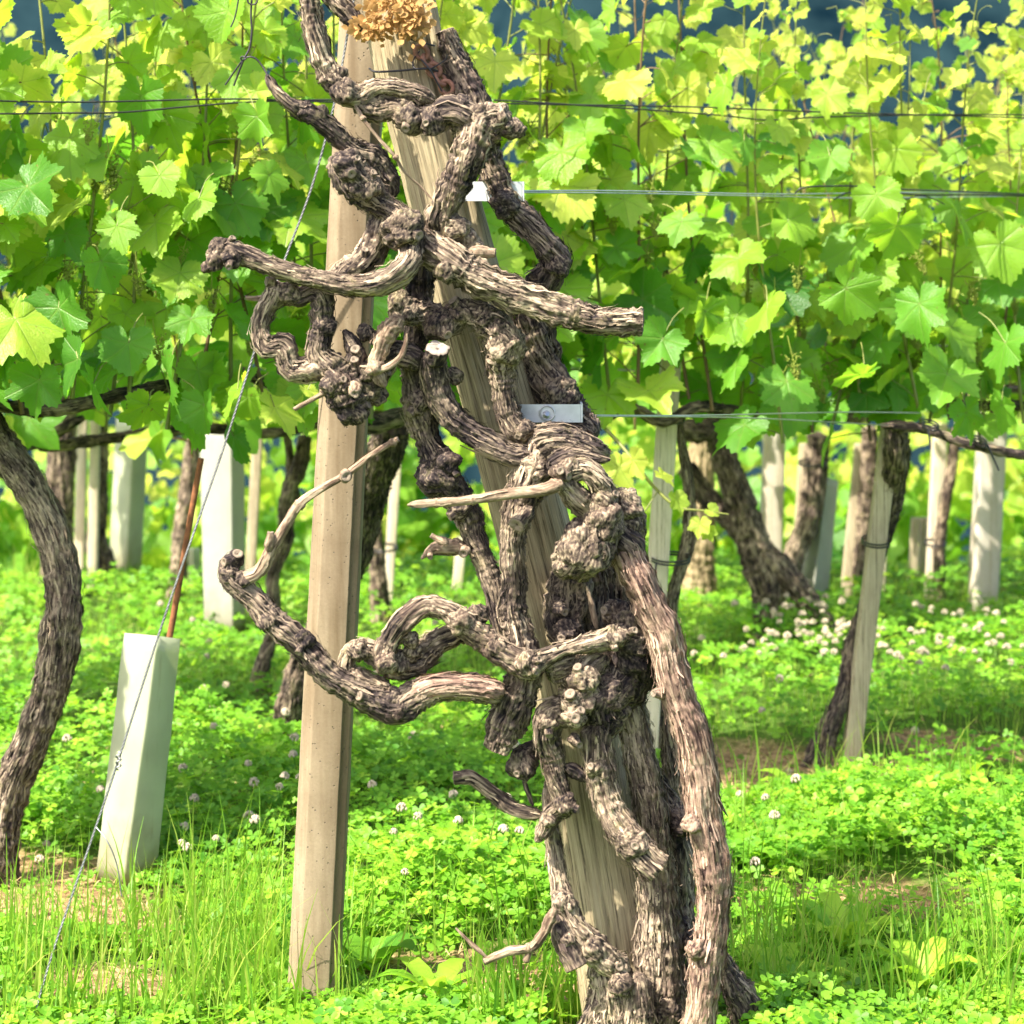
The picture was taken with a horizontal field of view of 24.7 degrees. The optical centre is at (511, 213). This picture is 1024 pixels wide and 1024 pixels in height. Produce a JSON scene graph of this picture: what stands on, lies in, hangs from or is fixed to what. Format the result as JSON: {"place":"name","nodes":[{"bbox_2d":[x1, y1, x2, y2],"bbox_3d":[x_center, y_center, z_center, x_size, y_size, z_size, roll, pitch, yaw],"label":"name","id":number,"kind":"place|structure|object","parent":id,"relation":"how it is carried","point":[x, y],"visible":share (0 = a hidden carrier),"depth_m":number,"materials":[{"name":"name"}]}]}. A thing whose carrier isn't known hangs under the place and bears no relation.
{"place":"outdoors","nodes":[
{"label":"outdoors","id":0,"kind":"place"},
{"bbox_2d":[178,697,221,715],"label":"broadleaf weed","id":1,"kind":"object","parent":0,"point":[196,710],"visible":0.14,"depth_m":5.54,"materials":[{"name":"green plant"}]},
{"bbox_2d":[0,521,1023,1023],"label":"tall grass","id":2,"kind":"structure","parent":0,"point":[234,941],"depth_m":3.61,"materials":[{"name":"plant"}]},
{"bbox_2d":[0,544,1023,1023],"bbox_3d":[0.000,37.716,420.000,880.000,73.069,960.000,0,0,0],"label":"ground","id":3,"kind":"structure","parent":0,"point":[940,861],"depth_m":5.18,"materials":[{"name":"plant"}]},
{"bbox_2d":[34,854,43,885],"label":"clover flower","id":4,"kind":"object","parent":3,"relation":"on","point":[40,857],"visible":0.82,"depth_m":4.18,"materials":[{"name":"white plant"}]},
{"bbox_2d":[62,734,71,768],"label":"clover flower","id":5,"kind":"object","parent":3,"relation":"on","point":[65,737],"visible":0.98,"depth_m":4.72,"materials":[{"name":"white plant"}]},
{"bbox_2d":[0,5,137,450],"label":"grapevine","id":6,"kind":"object","parent":3,"relation":"on","point":[45,433],"visible":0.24,"depth_m":5.36,"materials":[{"name":"green plant"}]},
{"bbox_2d":[74,420,87,568],"bbox_3d":[-1.386,0.912,7.515,0.047,0.695,0.031,0,0,0],"label":"wooden stake","id":7,"kind":"object","parent":3,"relation":"on","point":[80,498],"visible":0.54,"depth_m":7.50,"materials":[{"name":"wood"}]},
{"bbox_2d":[46,919,116,949],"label":"broadleaf weed","id":8,"kind":"object","parent":3,"relation":"on","point":[81,925],"visible":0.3,"depth_m":3.84,"materials":[{"name":"green plant"}]},
{"bbox_2d":[87,420,99,587],"bbox_3d":[-1.335,0.911,7.465,0.043,0.699,0.031,0,0,0],"label":"wooden stake","id":9,"kind":"object","parent":3,"relation":"on","point":[93,508],"visible":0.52,"depth_m":7.45,"materials":[{"name":"wood"}]},
{"bbox_2d":[16,76,194,593],"bbox_3d":[-1.251,0.413,7.379,0.735,1.734,0.411,0,0,0],"label":"grapevine","id":10,"kind":"object","parent":3,"relation":"on","point":[60,470],"visible":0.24,"depth_m":7.27,"materials":[{"name":"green plant"}]},
{"bbox_2d":[0,400,216,582],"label":"grapevine","id":11,"kind":"object","parent":3,"relation":"on","point":[14,525],"visible":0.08,"depth_m":9.81,"materials":[{"name":"green plant"}]},
{"bbox_2d":[110,418,147,570],"bbox_3d":[-1.302,0.955,7.950,0.113,0.534,0.083,0,0,36],"label":"tree tube","id":12,"kind":"object","parent":3,"relation":"on","point":[128,504],"visible":0.68,"depth_m":7.92,"materials":[{"name":"plastic"}]},
{"bbox_2d":[0,0,258,584],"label":"grapevine","id":13,"kind":"object","parent":3,"relation":"on","point":[105,556],"visible":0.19,"depth_m":7.56,"materials":[{"name":"green plant"}]},
{"bbox_2d":[95,633,179,886],"bbox_3d":[-0.672,0.973,4.199,0.128,0.447,0.100,0,0,36],"label":"tree tube","id":14,"kind":"object","parent":3,"relation":"on","point":[136,793],"visible":0.92,"depth_m":4.17,"materials":[{"name":"plastic"}]},
{"bbox_2d":[166,458,203,637],"bbox_3d":[-0.623,0.811,4.200,0.140,0.744,0.011,0,0,0],"label":"metal rod","id":15,"kind":"object","parent":14,"relation":"in","point":[186,540],"visible":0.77,"depth_m":4.20,"materials":[{"name":"metal"}]},
{"bbox_2d":[0,0,290,886],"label":"grapevine","id":16,"kind":"object","parent":3,"relation":"on","point":[82,352],"visible":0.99,"depth_m":4.18,"materials":[{"name":"green plant"}]},
{"bbox_2d":[167,893,212,915],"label":"broadleaf weed","id":17,"kind":"object","parent":3,"relation":"on","point":[174,897],"visible":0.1,"depth_m":3.98,"materials":[{"name":"green plant"}]},
{"bbox_2d":[187,548,200,591],"bbox_3d":[-1.018,1.145,7.450,0.047,0.173,0.091,0,0,-36],"label":"tree tube","id":18,"kind":"object","parent":3,"relation":"on","point":[194,558],"visible":0.43,"depth_m":7.42,"materials":[{"name":"plastic"}]},
{"bbox_2d":[189,793,198,818],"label":"clover flower","id":19,"kind":"object","parent":3,"relation":"on","point":[195,797],"visible":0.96,"depth_m":4.39,"materials":[{"name":"white plant"}]},
{"bbox_2d":[200,434,245,633],"bbox_3d":[-0.830,0.903,6.706,0.116,0.605,0.074,0,0,28],"label":"tree tube","id":20,"kind":"object","parent":3,"relation":"on","point":[223,522],"visible":0.68,"depth_m":6.68,"materials":[{"name":"plastic"}]},
{"bbox_2d":[166,5,336,603],"bbox_3d":[-0.678,0.252,7.353,0.998,2.001,0.519,0,0,-23],"label":"grapevine","id":21,"kind":"object","parent":3,"relation":"on","point":[188,470],"visible":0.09,"depth_m":7.18,"materials":[{"name":"green plant"}]},
{"bbox_2d":[245,439,262,621],"bbox_3d":[-0.768,0.959,6.915,0.062,0.602,0.031,0,0,0],"label":"wooden stake","id":22,"kind":"object","parent":3,"relation":"on","point":[253,511],"visible":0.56,"depth_m":6.90,"materials":[{"name":"wood"}]},
{"bbox_2d":[249,777,258,831],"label":"clover flower","id":23,"kind":"object","parent":3,"relation":"on","point":[251,780],"visible":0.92,"depth_m":4.40,"materials":[{"name":"white plant"}]},
{"bbox_2d":[249,814,260,846],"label":"clover flower","id":24,"kind":"object","parent":3,"relation":"on","point":[254,818],"visible":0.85,"depth_m":4.25,"materials":[{"name":"white plant"}]},
{"bbox_2d":[38,0,492,691],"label":"grapevine","id":25,"kind":"object","parent":3,"relation":"on","point":[156,438],"visible":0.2,"depth_m":5.63,"materials":[{"name":"green plant"}]},
{"bbox_2d":[267,771,289,834],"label":"clover flower","id":26,"kind":"object","parent":3,"relation":"on","point":[283,774],"visible":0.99,"depth_m":4.38,"materials":[{"name":"white plant"}]},
{"bbox_2d":[147,385,452,578],"bbox_3d":[-0.946,1.445,9.808,1.438,1.925,1.669,0,0,0],"label":"grapevine","id":27,"kind":"object","parent":3,"relation":"on","point":[270,489],"visible":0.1,"depth_m":10.07,"materials":[{"name":"green plant"}]},
{"bbox_2d":[288,0,382,1015],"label":"wooden post","id":28,"kind":"object","parent":3,"relation":"on","point":[320,854],"visible":0.58,"depth_m":3.50,"materials":[{"name":"wood"}]},
{"bbox_2d":[368,780,383,825],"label":"clover flower","id":29,"kind":"object","parent":3,"relation":"on","point":[372,782],"visible":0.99,"depth_m":4.38,"materials":[{"name":"white plant"}]},
{"bbox_2d":[343,931,422,970],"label":"broadleaf weed","id":30,"kind":"object","parent":3,"relation":"on","point":[407,942],"visible":0.69,"depth_m":3.70,"materials":[{"name":"green plant"}]},
{"bbox_2d":[385,464,400,613],"bbox_3d":[-0.359,0.940,7.015,0.072,0.639,0.032,0,0,0],"label":"wooden stake","id":31,"kind":"object","parent":3,"relation":"on","point":[392,518],"visible":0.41,"depth_m":7.00,"materials":[{"name":"wood"}]},
{"bbox_2d":[158,0,644,745],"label":"grapevine","id":32,"kind":"object","parent":3,"relation":"on","point":[300,144],"visible":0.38,"depth_m":4.49,"materials":[{"name":"green plant"}]},
{"bbox_2d":[396,802,406,835],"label":"clover flower","id":33,"kind":"object","parent":3,"relation":"on","point":[402,805],"visible":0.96,"depth_m":4.21,"materials":[{"name":"white plant"}]},
{"bbox_2d":[413,812,422,856],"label":"clover flower","id":34,"kind":"object","parent":3,"relation":"on","point":[419,815],"visible":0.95,"depth_m":4.07,"materials":[{"name":"white plant"}]},
{"bbox_2d":[376,956,486,996],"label":"broadleaf weed","id":35,"kind":"object","parent":3,"relation":"on","point":[445,970],"visible":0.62,"depth_m":3.57,"materials":[{"name":"green plant"}]},
{"bbox_2d":[415,755,454,789],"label":"broadleaf weed","id":36,"kind":"object","parent":3,"relation":"on","point":[446,781],"visible":0.26,"depth_m":4.85,"materials":[{"name":"green plant"}]},
{"bbox_2d":[330,0,546,621],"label":"grapevine","id":37,"kind":"object","parent":3,"relation":"on","point":[378,577],"visible":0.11,"depth_m":6.88,"materials":[{"name":"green plant"}]},
{"bbox_2d":[374,542,397,552],"bbox_3d":[-0.377,0.983,6.880,0.082,0.020,0.104,0,0,0],"label":"plant tie","id":38,"kind":"object","parent":37,"relation":"attached to","point":[388,544],"visible":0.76,"depth_m":6.85,"materials":[{"name":"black plastic"}]},
{"bbox_2d":[449,790,463,824],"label":"clover flower","id":39,"kind":"object","parent":3,"relation":"on","point":[451,793],"visible":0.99,"depth_m":4.34,"materials":[{"name":"white plant"}]},
{"bbox_2d":[453,816,462,875],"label":"clover flower","id":40,"kind":"object","parent":3,"relation":"on","point":[459,819],"visible":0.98,"depth_m":4.04,"materials":[{"name":"white plant"}]},
{"bbox_2d":[452,536,464,589],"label":"wooden stake","id":41,"kind":"object","parent":3,"relation":"on","point":[458,565],"visible":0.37,"depth_m":7.40,"materials":[{"name":"wood"}]},
{"bbox_2d":[200,0,762,1023],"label":"old grapevine","id":42,"kind":"object","parent":3,"relation":"on","point":[612,656],"visible":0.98,"depth_m":3.23,"materials":[{"name":"brown plant"}]},
{"bbox_2d":[225,0,268,85],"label":"tendrils","id":43,"kind":"object","parent":42,"relation":"attached to","point":[246,54],"visible":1,"depth_m":3.21,"materials":[{"name":"plant"}]},
{"bbox_2d":[361,0,636,1013],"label":"wooden post","id":44,"kind":"object","parent":3,"relation":"on","point":[601,880],"visible":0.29,"depth_m":3.35,"materials":[{"name":"brown wood"}]},
{"bbox_2d":[33,0,354,1017],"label":"guy cable","id":45,"kind":"object","parent":44,"relation":"attached to","point":[177,578],"visible":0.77,"depth_m":3.46,"materials":[{"name":"metal"}]},
{"bbox_2d":[368,39,447,91],"bbox_3d":[-0.146,-0.211,3.334,0.119,0.076,0.042,0,0,0],"label":"tie wire","id":46,"kind":"object","parent":44,"relation":"attached to","point":[411,69],"visible":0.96,"depth_m":3.33,"materials":[{"name":"metal"}]},
{"bbox_2d":[341,0,436,61],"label":"dried flower bunch","id":47,"kind":"object","parent":46,"relation":"attached to","point":[405,24],"visible":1,"depth_m":3.29,"materials":[{"name":"beige plant"}]},
{"bbox_2d":[413,44,454,94],"bbox_3d":[-0.111,-0.205,3.337,0.061,0.076,0.021,0,0,0],"label":"rusty chain","id":48,"kind":"object","parent":44,"relation":"hanging from","point":[444,81],"visible":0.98,"depth_m":3.33,"materials":[{"name":"metal"}]},
{"bbox_2d":[583,412,919,425],"bbox_3d":[0.451,0.368,4.148,0.063,0.161,1.763,0,0,26],"label":"trellis wire","id":49,"kind":"object","parent":44,"relation":"attached to","point":[705,416],"visible":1,"depth_m":4.16,"materials":[{"name":"metal"}]},
{"bbox_2d":[524,190,1013,198],"bbox_3d":[0.585,-0.037,4.396,0.235,0.017,2.356,0,0,35],"label":"trellis wire","id":50,"kind":"object","parent":44,"relation":"attached to","point":[625,191],"visible":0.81,"depth_m":4.14,"materials":[{"name":"metal"}]},
{"bbox_2d":[795,185,1023,204],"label":"trellis wire","id":51,"kind":"object","parent":50,"relation":"attached to","point":[995,194],"visible":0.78,"depth_m":4.84,"materials":[{"name":"metal"}]},
{"bbox_2d":[493,824,508,858],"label":"clover flower","id":52,"kind":"object","parent":3,"relation":"on","point":[504,828],"visible":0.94,"depth_m":4.21,"materials":[{"name":"white plant"}]},
{"bbox_2d":[0,541,1023,1023],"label":"clover","id":53,"kind":"object","parent":3,"relation":"on","point":[240,731],"visible":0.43,"depth_m":4.41,"materials":[{"name":"green plant"}]},
{"bbox_2d":[0,587,1023,1023],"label":"straw","id":54,"kind":"object","parent":3,"relation":"on","point":[458,793],"visible":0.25,"depth_m":4.18,"materials":[{"name":"plant"}]},
{"bbox_2d":[396,402,718,578],"bbox_3d":[0.221,1.421,10.322,1.293,1.973,1.721,0,0,25],"label":"grapevine","id":55,"kind":"object","parent":3,"relation":"on","point":[643,437],"visible":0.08,"depth_m":10.08,"materials":[{"name":"green plant"}]},
{"bbox_2d":[503,5,731,605],"bbox_3d":[0.389,0.308,7.285,0.722,1.927,0.718,0,0,-28],"label":"grapevine","id":56,"kind":"object","parent":3,"relation":"on","point":[700,571],"visible":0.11,"depth_m":7.16,"materials":[{"name":"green plant"}]},
{"bbox_2d":[646,359,680,748],"bbox_3d":[0.305,0.778,4.921,0.101,0.964,0.043,0,0,0],"label":"wooden stake","id":57,"kind":"object","parent":3,"relation":"on","point":[661,509],"visible":0.35,"depth_m":4.90,"materials":[{"name":"wood"}]},
{"bbox_2d":[651,551,690,569],"bbox_3d":[0.333,0.735,4.910,0.085,0.039,0.104,0,0,0],"label":"plant tie","id":58,"kind":"object","parent":57,"relation":"attached to","point":[673,554],"visible":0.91,"depth_m":4.87,"materials":[{"name":"black plastic"}]},
{"bbox_2d":[515,0,822,765],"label":"grapevine","id":59,"kind":"object","parent":3,"relation":"on","point":[682,80],"visible":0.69,"depth_m":4.78,"materials":[{"name":"green plant"}]},
{"bbox_2d":[508,0,877,651],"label":"grapevine","id":60,"kind":"object","parent":3,"relation":"on","point":[772,573],"visible":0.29,"depth_m":6.41,"materials":[{"name":"green plant"}]},
{"bbox_2d":[150,142,1023,150],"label":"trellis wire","id":61,"kind":"object","parent":60,"relation":"attached to","point":[733,146],"visible":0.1,"depth_m":6.30,"materials":[{"name":"metal"}]},
{"bbox_2d":[266,147,1019,155],"bbox_3d":[0.034,-0.159,6.304,3.156,0.054,0.212,0,0,-5],"label":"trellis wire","id":62,"kind":"object","parent":60,"relation":"attached to","point":[853,153],"visible":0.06,"depth_m":6.35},
{"bbox_2d":[726,826,784,859],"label":"broadleaf weed","id":63,"kind":"object","parent":3,"relation":"on","point":[738,835],"visible":0.32,"depth_m":4.34,"materials":[{"name":"green plant"}]},
{"bbox_2d":[750,857,765,907],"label":"clover flower","id":64,"kind":"object","parent":3,"relation":"on","point":[753,860],"visible":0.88,"depth_m":4.00,"materials":[{"name":"white plant"}]},
{"bbox_2d":[687,45,830,615],"bbox_3d":[0.838,0.341,7.324,0.498,1.763,0.698,0,0,-36],"label":"grapevine","id":65,"kind":"object","parent":3,"relation":"on","point":[812,493],"visible":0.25,"depth_m":6.97,"materials":[{"name":"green plant"}]},
{"bbox_2d":[798,458,827,467],"bbox_3d":[0.892,0.740,6.930,0.087,0.018,0.104,0,0,0],"label":"plant tie","id":66,"kind":"object","parent":65,"relation":"attached to","point":[811,465],"visible":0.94,"depth_m":6.90,"materials":[{"name":"black plastic"}]},
{"bbox_2d":[760,432,785,551],"bbox_3d":[0.815,0.929,7.335,0.088,0.661,0.072,0,0,0],"label":"concrete post","id":67,"kind":"object","parent":3,"relation":"on","point":[772,483],"visible":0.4,"depth_m":7.30,"materials":[{"name":"concrete"}]},
{"bbox_2d":[769,810,780,826],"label":"clover flower","id":68,"kind":"object","parent":3,"relation":"on","point":[777,814],"visible":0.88,"depth_m":4.35,"materials":[{"name":"white plant"}]},
{"bbox_2d":[775,674,783,720],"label":"clover flower","id":69,"kind":"object","parent":3,"relation":"on","point":[780,677],"visible":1,"depth_m":5.37,"materials":[{"name":"white plant"}]},
{"bbox_2d":[754,881,817,917],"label":"broadleaf weed","id":70,"kind":"object","parent":3,"relation":"on","point":[762,896],"visible":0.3,"depth_m":3.98,"materials":[{"name":"green plant"}]},
{"bbox_2d":[783,631,797,689],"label":"clover flower","id":71,"kind":"object","parent":3,"relation":"on","point":[788,634],"visible":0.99,"depth_m":5.74,"materials":[{"name":"white plant"}]},
{"bbox_2d":[735,942,852,982],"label":"broadleaf weed","id":72,"kind":"object","parent":3,"relation":"on","point":[760,958],"visible":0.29,"depth_m":3.65,"materials":[{"name":"green plant"}]},
{"bbox_2d":[760,768,829,786],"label":"broadleaf weed","id":73,"kind":"object","parent":3,"relation":"on","point":[777,773],"visible":0.28,"depth_m":4.85,"materials":[{"name":"green plant"}]},
{"bbox_2d":[794,443,805,524],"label":"wooden stake","id":74,"kind":"object","parent":3,"relation":"on","point":[800,468],"visible":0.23,"depth_m":7.10,"materials":[{"name":"wood"}]},
{"bbox_2d":[791,774,815,818],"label":"clover flower","id":75,"kind":"object","parent":3,"relation":"on","point":[796,776],"visible":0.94,"depth_m":4.58,"materials":[{"name":"white plant"}]},
{"bbox_2d":[802,477,837,603],"bbox_3d":[0.919,0.997,7.060,0.135,0.414,0.118,0,0,0],"label":"tube","id":76,"kind":"object","parent":3,"relation":"on","point":[816,565],"visible":0.58,"depth_m":7.03,"materials":[{"name":"plastic"}]},
{"bbox_2d":[670,345,973,573],"bbox_3d":[1.328,1.427,10.809,1.430,1.962,2.127,0,0,0],"label":"grapevine","id":77,"kind":"object","parent":3,"relation":"on","point":[750,458],"visible":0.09,"depth_m":10.24,"materials":[{"name":"green plant"}]},
{"bbox_2d":[633,0,1023,768],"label":"grapevine","id":78,"kind":"object","parent":3,"relation":"on","point":[875,262],"visible":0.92,"depth_m":4.93,"materials":[{"name":"green plant"}]},
{"bbox_2d":[0,99,1023,120],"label":"trellis wire","id":79,"kind":"object","parent":78,"relation":"attached to","point":[493,100],"visible":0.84,"depth_m":4.50,"materials":[{"name":"metal"}]},
{"bbox_2d":[0,98,1023,118],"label":"trellis wire","id":80,"kind":"object","parent":78,"relation":"attached to","point":[507,103],"visible":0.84,"depth_m":4.53,"materials":[{"name":"metal"}]},
{"bbox_2d":[921,419,938,447],"bbox_3d":[0.878,0.462,4.910,0.033,0.053,0.103,0,0,0],"label":"plant tie","id":81,"kind":"object","parent":78,"relation":"attached to","point":[923,424],"visible":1,"depth_m":4.88,"materials":[{"name":"green plastic"}]},
{"bbox_2d":[973,435,999,470],"bbox_3d":[0.982,0.502,4.906,0.038,0.066,0.109,0,0,-15],"label":"plant tie","id":82,"kind":"object","parent":78,"relation":"attached to","point":[985,446],"visible":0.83,"depth_m":4.87,"materials":[{"name":"black plastic"}]},
{"bbox_2d":[778,891,899,948],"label":"broadleaf weed","id":83,"kind":"object","parent":3,"relation":"on","point":[834,898],"visible":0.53,"depth_m":3.81,"materials":[{"name":"green plant"}]},
{"bbox_2d":[839,443,861,597],"bbox_3d":[1.066,0.990,7.318,0.090,0.540,0.038,0,0,0],"label":"wooden stake","id":84,"kind":"object","parent":3,"relation":"on","point":[849,545],"visible":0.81,"depth_m":7.30,"materials":[{"name":"wood"}]},
{"bbox_2d":[841,427,892,765],"bbox_3d":[0.773,0.858,5.069,0.135,0.804,0.040,0,0,0],"label":"wooden stake","id":85,"kind":"object","parent":3,"relation":"on","point":[869,601],"visible":0.69,"depth_m":5.05,"materials":[{"name":"wood"}]},
{"bbox_2d":[861,534,890,548],"bbox_3d":[0.785,0.707,5.050,0.061,0.020,0.104,0,0,0],"label":"plant tie","id":86,"kind":"object","parent":85,"relation":"attached to","point":[873,545],"visible":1,"depth_m":5.01,"materials":[{"name":"black plastic"}]},
{"bbox_2d":[832,810,905,844],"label":"broadleaf weed","id":87,"kind":"object","parent":3,"relation":"on","point":[871,834],"visible":0.27,"depth_m":4.39,"materials":[{"name":"green plant"}]},
{"bbox_2d":[803,46,1017,598],"bbox_3d":[1.226,0.373,7.432,0.584,1.794,0.806,0,0,-40],"label":"grapevine","id":88,"kind":"object","parent":3,"relation":"on","point":[868,457],"visible":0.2,"depth_m":7.28,"materials":[{"name":"green plant"}]},
{"bbox_2d":[802,3,1023,415],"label":"grapevine","id":89,"kind":"object","parent":3,"relation":"on","point":[931,256],"visible":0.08,"depth_m":6.58,"materials":[{"name":"green plant"}]},
{"bbox_2d":[908,517,920,577],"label":"wooden stake","id":90,"kind":"object","parent":3,"relation":"on","point":[914,539],"visible":0.71,"depth_m":7.60,"materials":[{"name":"wood"}]},
{"bbox_2d":[848,936,983,990],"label":"broadleaf weed","id":91,"kind":"object","parent":3,"relation":"on","point":[906,952],"visible":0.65,"depth_m":3.61,"materials":[{"name":"green plant"}]},
{"bbox_2d":[918,517,927,578],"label":"wooden stake","id":92,"kind":"object","parent":3,"relation":"on","point":[922,538],"visible":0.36,"depth_m":7.65,"materials":[{"name":"wood"}]},
{"bbox_2d":[924,424,947,598],"bbox_3d":[1.326,0.960,7.321,0.071,0.601,0.042,0,0,0],"label":"wooden stake","id":93,"kind":"object","parent":3,"relation":"on","point":[938,458],"visible":0.62,"depth_m":7.30,"materials":[{"name":"wood"}]},
{"bbox_2d":[896,410,1023,570],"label":"grapevine","id":94,"kind":"object","parent":3,"relation":"on","point":[1013,517],"visible":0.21,"depth_m":10.25,"materials":[{"name":"green plant"}]},
{"bbox_2d":[933,754,994,783],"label":"broadleaf weed","id":95,"kind":"object","parent":3,"relation":"on","point":[974,760],"visible":0.42,"depth_m":4.91,"materials":[{"name":"green plant"}]},
{"bbox_2d":[931,35,1023,601],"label":"grapevine","id":96,"kind":"object","parent":3,"relation":"on","point":[941,526],"visible":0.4,"depth_m":7.24,"materials":[{"name":"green plant"}]},
{"bbox_2d":[924,538,945,547],"bbox_3d":[1.304,1.017,7.210,0.066,0.018,0.104,0,0,0],"label":"plant tie","id":97,"kind":"object","parent":96,"relation":"attached to","point":[931,545],"visible":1,"depth_m":7.18,"materials":[{"name":"beige plastic"}]},
{"bbox_2d":[947,859,1019,889],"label":"broadleaf weed","id":98,"kind":"object","parent":3,"relation":"on","point":[980,862],"visible":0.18,"depth_m":4.13,"materials":[{"name":"green plant"}]},
{"bbox_2d":[945,0,1023,423],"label":"grapevine","id":99,"kind":"object","parent":3,"relation":"on","point":[1012,314],"visible":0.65,"depth_m":5.31,"materials":[{"name":"green plant"}]},
{"bbox_2d":[968,411,1006,610],"bbox_3d":[1.454,0.897,7.140,0.119,0.725,0.082,0,0,0],"label":"concrete post","id":100,"kind":"object","parent":3,"relation":"on","point":[987,524],"visible":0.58,"depth_m":7.10,"materials":[{"name":"concrete"}]},
{"bbox_2d":[957,929,1023,962],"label":"broadleaf weed","id":101,"kind":"object","parent":3,"relation":"on","point":[972,943],"visible":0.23,"depth_m":3.66,"materials":[{"name":"green plant"}]},
{"bbox_2d":[0,0,1023,580],"bbox_3d":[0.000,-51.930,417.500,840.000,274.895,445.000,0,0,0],"label":"hill","id":102,"kind":"structure","parent":0,"point":[822,20],"depth_m":369.63,"materials":[{"name":"plant"}]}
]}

